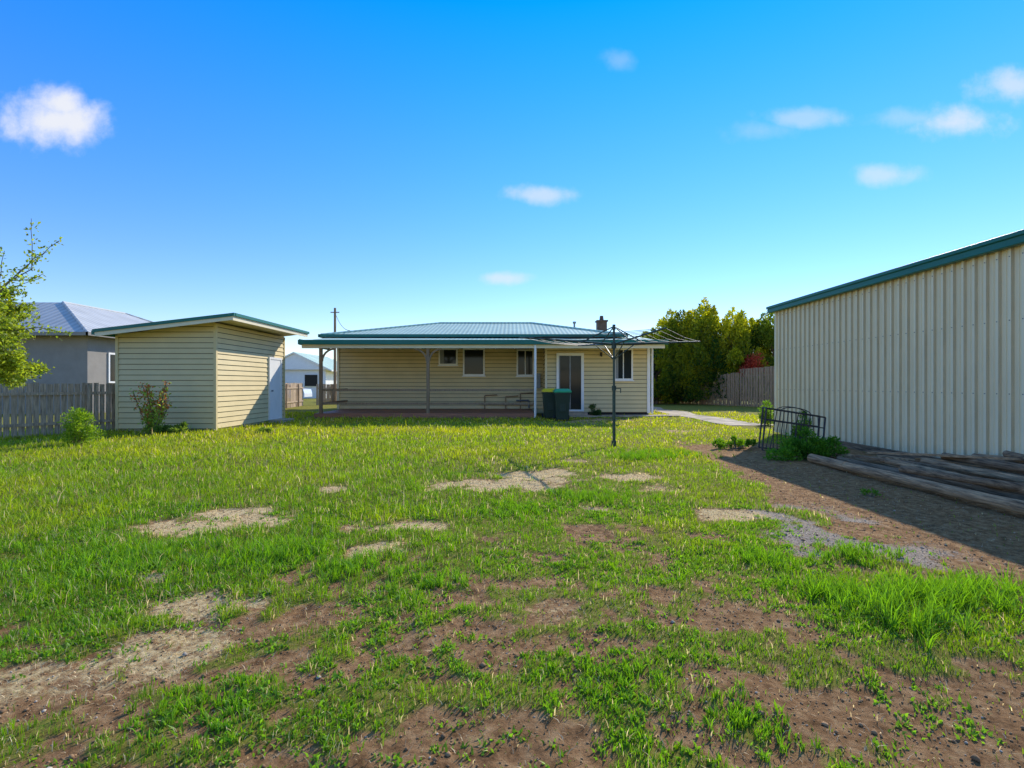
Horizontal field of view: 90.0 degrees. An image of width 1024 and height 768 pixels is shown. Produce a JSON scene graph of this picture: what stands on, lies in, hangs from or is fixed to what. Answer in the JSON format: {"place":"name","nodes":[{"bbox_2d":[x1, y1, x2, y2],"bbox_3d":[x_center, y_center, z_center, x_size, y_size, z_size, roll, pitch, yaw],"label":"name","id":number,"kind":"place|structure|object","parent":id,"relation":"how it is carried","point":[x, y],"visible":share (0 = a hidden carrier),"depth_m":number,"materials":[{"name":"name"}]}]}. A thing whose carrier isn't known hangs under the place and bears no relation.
{"place":"outdoors","nodes":[
{"label":"outdoors","id":0,"kind":"place"},
{"bbox_2d":[2,335,114,413],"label":"walls","id":1,"kind":"structure","parent":0,"point":[76,359],"depth_m":24.00,"materials":[{"name":"grey paint"}]},
{"bbox_2d":[2,301,152,338],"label":"roof","id":2,"kind":"structure","parent":1,"relation":"on","point":[77,319],"depth_m":26.18,"materials":[{"name":"silver metal"}]},
{"bbox_2d":[108,353,114,382],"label":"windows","id":3,"kind":"structure","parent":1,"relation":"attached to","point":[111,367],"depth_m":25.35,"materials":[{"name":"white paint"}]},
{"bbox_2d":[303,388,311,396],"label":"parked car","id":4,"kind":"object","parent":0,"point":[307,392],"visible":0.15,"depth_m":43.90,"materials":[{"name":"white paint"}]},
{"bbox_2d":[0,398,1023,767],"bbox_3d":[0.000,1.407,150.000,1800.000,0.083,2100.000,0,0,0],"label":"ground","id":5,"kind":"structure","parent":0,"point":[582,730],"depth_m":2.73,"materials":[{"name":"soil"}]},
{"bbox_2d":[0,218,72,389],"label":"young leafy tree","id":6,"kind":"object","parent":5,"relation":"on","point":[17,367],"visible":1,"depth_m":9.89,"materials":[{"name":"green plant"}]},
{"bbox_2d":[0,383,114,437],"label":"paling fence","id":7,"kind":"object","parent":5,"relation":"on","point":[32,393],"visible":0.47,"depth_m":14.06,"materials":[{"name":"grey wood"}]},
{"bbox_2d":[56,406,105,445],"bbox_3d":[-9.755,0.967,11.648,0.928,0.958,0.747,0,0,0],"label":"lawn shrub","id":8,"kind":"object","parent":5,"relation":"on","point":[76,427],"visible":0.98,"depth_m":11.53,"materials":[{"name":"green plant"}]},
{"bbox_2d":[129,380,176,433],"bbox_3d":[-9.980,0.647,14.219,1.160,1.546,0.773,0,0,0],"label":"rose bush","id":9,"kind":"object","parent":5,"relation":"on","point":[151,420],"visible":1,"depth_m":14.19,"materials":[{"name":"green plant"}]},
{"bbox_2d":[142,421,188,434],"bbox_3d":[-9.717,1.245,14.354,1.218,0.450,0.618,0,0,0],"label":"weed clump","id":10,"kind":"object","parent":5,"relation":"on","point":[180,427],"visible":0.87,"depth_m":14.30,"materials":[{"name":"green plant"}]},
{"bbox_2d":[91,313,308,430],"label":"garden shed","id":11,"kind":"structure","parent":5,"relation":"on","point":[222,371],"depth_m":15.24,"materials":[{"name":"beige paint"}]},
{"bbox_2d":[268,357,293,422],"bbox_3d":[-8.555,0.220,18.950,0.510,2.400,1.100,0,0,0],"label":"door","id":12,"kind":"structure","parent":11,"relation":"in","point":[274,364],"depth_m":18.92,"materials":[{"name":"white paint"}]},
{"bbox_2d":[258,426,272,432],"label":"weed clump","id":13,"kind":"object","parent":5,"relation":"on","point":[262,428],"visible":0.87,"depth_m":14.82,"materials":[{"name":"green plant"}]},
{"bbox_2d":[285,383,303,407],"bbox_3d":[-12.650,0.680,26.476,0.175,1.540,13.336,0,0,-7],"label":"paling fence","id":14,"kind":"object","parent":5,"relation":"on","point":[293,394],"visible":0.21,"depth_m":30.99,"materials":[{"name":"brown wood"}]},
{"bbox_2d":[285,352,336,397],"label":"distant cottage","id":15,"kind":"structure","parent":5,"relation":"on","point":[303,368],"depth_m":50.00,"materials":[{"name":"white paint"}]},
{"bbox_2d":[316,384,332,404],"bbox_3d":[-9.441,0.707,38.982,0.161,1.487,12.344,0,0,35],"label":"paling fence","id":16,"kind":"object","parent":5,"relation":"on","point":[327,396],"visible":0.09,"depth_m":34.57,"materials":[{"name":"brown wood"}]},
{"bbox_2d":[330,308,349,400],"bbox_3d":[-9.754,-1.900,29.621,0.574,6.600,12.031,0,0,-24],"label":"power pole","id":17,"kind":"object","parent":5,"relation":"on","point":[334,383],"visible":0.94,"depth_m":34.92,"materials":[{"name":"wood"}]},
{"bbox_2d":[314,409,533,418],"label":"deck","id":18,"kind":"structure","parent":5,"relation":"on","point":[451,413],"depth_m":20.95,"materials":[{"name":"brown wood"}]},
{"bbox_2d":[319,348,533,412],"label":"verandah posts and rails","id":19,"kind":"object","parent":5,"relation":"on","point":[428,356],"visible":0.97,"depth_m":21.00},
{"bbox_2d":[337,348,649,414],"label":"walls","id":20,"kind":"structure","parent":5,"relation":"on","point":[383,368],"depth_m":24.48,"materials":[{"name":"beige paint"}]},
{"bbox_2d":[340,348,533,348],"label":"soffit","id":21,"kind":"structure","parent":20,"relation":"attached to","point":[401,348],"depth_m":23.95,"materials":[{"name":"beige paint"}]},
{"bbox_2d":[313,322,652,339],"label":"roof","id":22,"kind":"structure","parent":20,"relation":"on","point":[484,328],"depth_m":24.99,"materials":[{"name":"grey paint"}]},
{"bbox_2d":[298,334,668,349],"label":"gutters and fascia","id":23,"kind":"object","parent":22,"relation":"attached to","point":[326,344],"visible":0.66,"depth_m":20.92,"materials":[{"name":"teal paint"}]},
{"bbox_2d":[573,316,607,330],"bbox_3d":[4.180,-2.775,27.450,1.840,1.750,0.600,0,0,0],"label":"chimney","id":24,"kind":"object","parent":22,"relation":"on","point":[601,323],"visible":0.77,"depth_m":27.20,"materials":[{"name":"brick"}]},
{"bbox_2d":[438,348,633,380],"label":"windows","id":25,"kind":"structure","parent":20,"relation":"attached to","point":[473,362],"depth_m":24.45,"materials":[{"name":"glass"}]},
{"bbox_2d":[484,345,652,417],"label":"pipes and fittings","id":26,"kind":"object","parent":20,"relation":"attached to","point":[536,380],"visible":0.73,"depth_m":22.40,"materials":[{"name":"metal"}]},
{"bbox_2d":[556,353,587,414],"bbox_3d":[2.550,0.020,22.250,1.400,2.760,0.500,0,0,0],"label":"sliding door","id":27,"kind":"structure","parent":20,"relation":"attached to","point":[570,371],"depth_m":22.45,"materials":[{"name":"white paint"}]},
{"bbox_2d":[0,463,1023,767],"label":"soil clods","id":28,"kind":"object","parent":5,"relation":"on","point":[448,753],"visible":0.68,"depth_m":2.92,"materials":[{"name":"brown soil"}]},
{"bbox_2d":[0,467,1023,767],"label":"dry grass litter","id":29,"kind":"object","parent":5,"relation":"on","point":[452,639],"visible":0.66,"depth_m":2.72,"materials":[{"name":"plant"}]},
{"bbox_2d":[541,388,555,417],"bbox_3d":[1.520,0.790,20.510,0.650,1.220,0.820,0,0,0],"label":"wheelie bin","id":30,"kind":"object","parent":5,"relation":"on","point":[548,402],"visible":0.65,"depth_m":20.20,"materials":[{"name":"green plastic"}]},
{"bbox_2d":[553,389,571,419],"bbox_3d":[1.900,0.790,19.510,0.650,1.220,0.820,0,0,0],"label":"wheelie bin","id":31,"kind":"object","parent":5,"relation":"on","point":[561,400],"visible":0.97,"depth_m":19.20,"materials":[{"name":"green plastic"}]},
{"bbox_2d":[588,404,601,415],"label":"house side shrub","id":32,"kind":"object","parent":5,"relation":"on","point":[594,411],"visible":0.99,"depth_m":21.84,"materials":[{"name":"green plant"}]},
{"bbox_2d":[519,324,699,445],"bbox_3d":[2.300,0.055,11.550,3.135,2.790,3.135,0,0,31],"label":"rotary clothes hoist","id":33,"kind":"object","parent":5,"relation":"on","point":[583,342],"visible":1,"depth_m":11.51,"materials":[{"name":"paint"}]},
{"bbox_2d":[641,327,686,403],"bbox_3d":[9.816,-1.270,35.788,4.079,5.539,4.303,0,0,0],"label":"golden cypress tree","id":34,"kind":"object","parent":5,"relation":"on","point":[665,358],"visible":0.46,"depth_m":34.58,"materials":[{"name":"green plant"}]},
{"bbox_2d":[650,308,705,403],"bbox_3d":[11.839,-1.950,36.352,5.052,6.900,5.058,0,0,0],"label":"golden cypress tree","id":35,"kind":"object","parent":5,"relation":"on","point":[671,323],"visible":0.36,"depth_m":35.37,"materials":[{"name":"green plant"}]},
{"bbox_2d":[665,297,747,403],"bbox_3d":[13.282,-2.329,35.398,5.545,7.657,5.795,0,0,44],"label":"golden cypress tree","id":36,"kind":"object","parent":5,"relation":"on","point":[706,321],"visible":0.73,"depth_m":34.24,"materials":[{"name":"green plant"}]},
{"bbox_2d":[683,372,738,405],"bbox_3d":[13.354,0.356,34.627,0.157,2.189,4.666,0,0,-29],"label":"paling fence","id":37,"kind":"object","parent":5,"relation":"on","point":[734,398],"visible":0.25,"depth_m":33.49,"materials":[{"name":"grey wood"}]},
{"bbox_2d":[711,435,757,448],"bbox_3d":[4.895,1.274,11.291,0.998,0.335,0.659,0,0,16],"label":"weed clump","id":38,"kind":"object","parent":5,"relation":"on","point":[735,441],"visible":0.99,"depth_m":11.21,"materials":[{"name":"green plant"}]},
{"bbox_2d":[704,306,773,404],"bbox_3d":[15.459,-1.892,35.112,4.970,6.783,5.965,0,0,40],"label":"golden cypress tree","id":39,"kind":"object","parent":5,"relation":"on","point":[739,330],"visible":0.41,"depth_m":33.76,"materials":[{"name":"green plant"}]},
{"bbox_2d":[737,352,769,374],"bbox_3d":[15.440,-1.265,32.898,2.333,1.754,1.790,0,0,0],"label":"red leaf shrub","id":40,"kind":"object","parent":5,"relation":"on","point":[751,362],"visible":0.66,"depth_m":32.49,"materials":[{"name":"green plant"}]},
{"bbox_2d":[740,366,773,407],"bbox_3d":[15.667,0.123,30.398,0.156,2.655,4.952,0,0,-29],"label":"paling fence","id":41,"kind":"object","parent":5,"relation":"on","point":[766,383],"visible":0.3,"depth_m":31.38,"materials":[{"name":"grey wood"}]},
{"bbox_2d":[747,311,773,402],"bbox_3d":[17.327,-1.877,34.044,4.634,6.754,4.584,0,0,42],"label":"golden cypress tree","id":42,"kind":"object","parent":5,"relation":"on","point":[767,329],"visible":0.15,"depth_m":33.37,"materials":[{"name":"green plant"}]},
{"bbox_2d":[757,400,772,425],"bbox_3d":[8.593,0.975,17.184,0.665,0.922,0.640,0,0,39],"label":"weed clump","id":43,"kind":"object","parent":5,"relation":"on","point":[768,411],"visible":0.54,"depth_m":17.12,"materials":[{"name":"green plant"}]},
{"bbox_2d":[758,406,825,451],"bbox_3d":[5.580,0.934,10.215,1.469,0.957,0.564,0,0,0],"label":"wrought iron bed end","id":44,"kind":"object","parent":5,"relation":"on","point":[791,422],"visible":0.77,"depth_m":10.09,"materials":[{"name":"black metal"}]},
{"bbox_2d":[790,410,811,438],"bbox_3d":[7.342,1.042,12.878,0.648,0.794,0.721,0,0,34],"label":"weed clump","id":45,"kind":"object","parent":5,"relation":"on","point":[798,426],"visible":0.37,"depth_m":12.87,"materials":[{"name":"green plant"}]},
{"bbox_2d":[763,426,849,460],"bbox_3d":[5.478,1.110,9.605,1.557,0.684,0.810,0,0,0],"label":"weed clump","id":46,"kind":"object","parent":5,"relation":"on","point":[805,445],"visible":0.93,"depth_m":9.45,"materials":[{"name":"green plant"}]},
{"bbox_2d":[859,486,881,496],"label":"weed clump","id":47,"kind":"object","parent":5,"relation":"on","point":[863,490],"visible":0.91,"depth_m":6.41,"materials":[{"name":"green plant"}]},
{"bbox_2d":[766,229,1023,464],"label":"steel shed","id":48,"kind":"structure","parent":5,"relation":"on","point":[925,356],"depth_m":9.40,"materials":[{"name":"beige metal"}]},
{"bbox_2d":[807,450,1023,514],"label":"timber pole stack","id":49,"kind":"object","parent":5,"relation":"on","point":[996,481],"visible":1,"depth_m":7.00,"materials":[{"name":"grey wood"}]},
{"bbox_2d":[0,411,1023,767],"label":"lawn grass","id":50,"kind":"structure","parent":0,"point":[894,595],"depth_m":3.88,"materials":[{"name":"green plant"}]},
{"bbox_2d":[0,0,1023,360],"label":"sky","id":51,"kind":"structure","parent":0,"point":[290,163],"materials":[{"name":"blue"}]},
{"bbox_2d":[569,406,772,424],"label":"concrete driveway","id":52,"kind":"structure","parent":0,"point":[717,420],"depth_m":21.60,"materials":[{"name":"grey concrete"}]}
]}

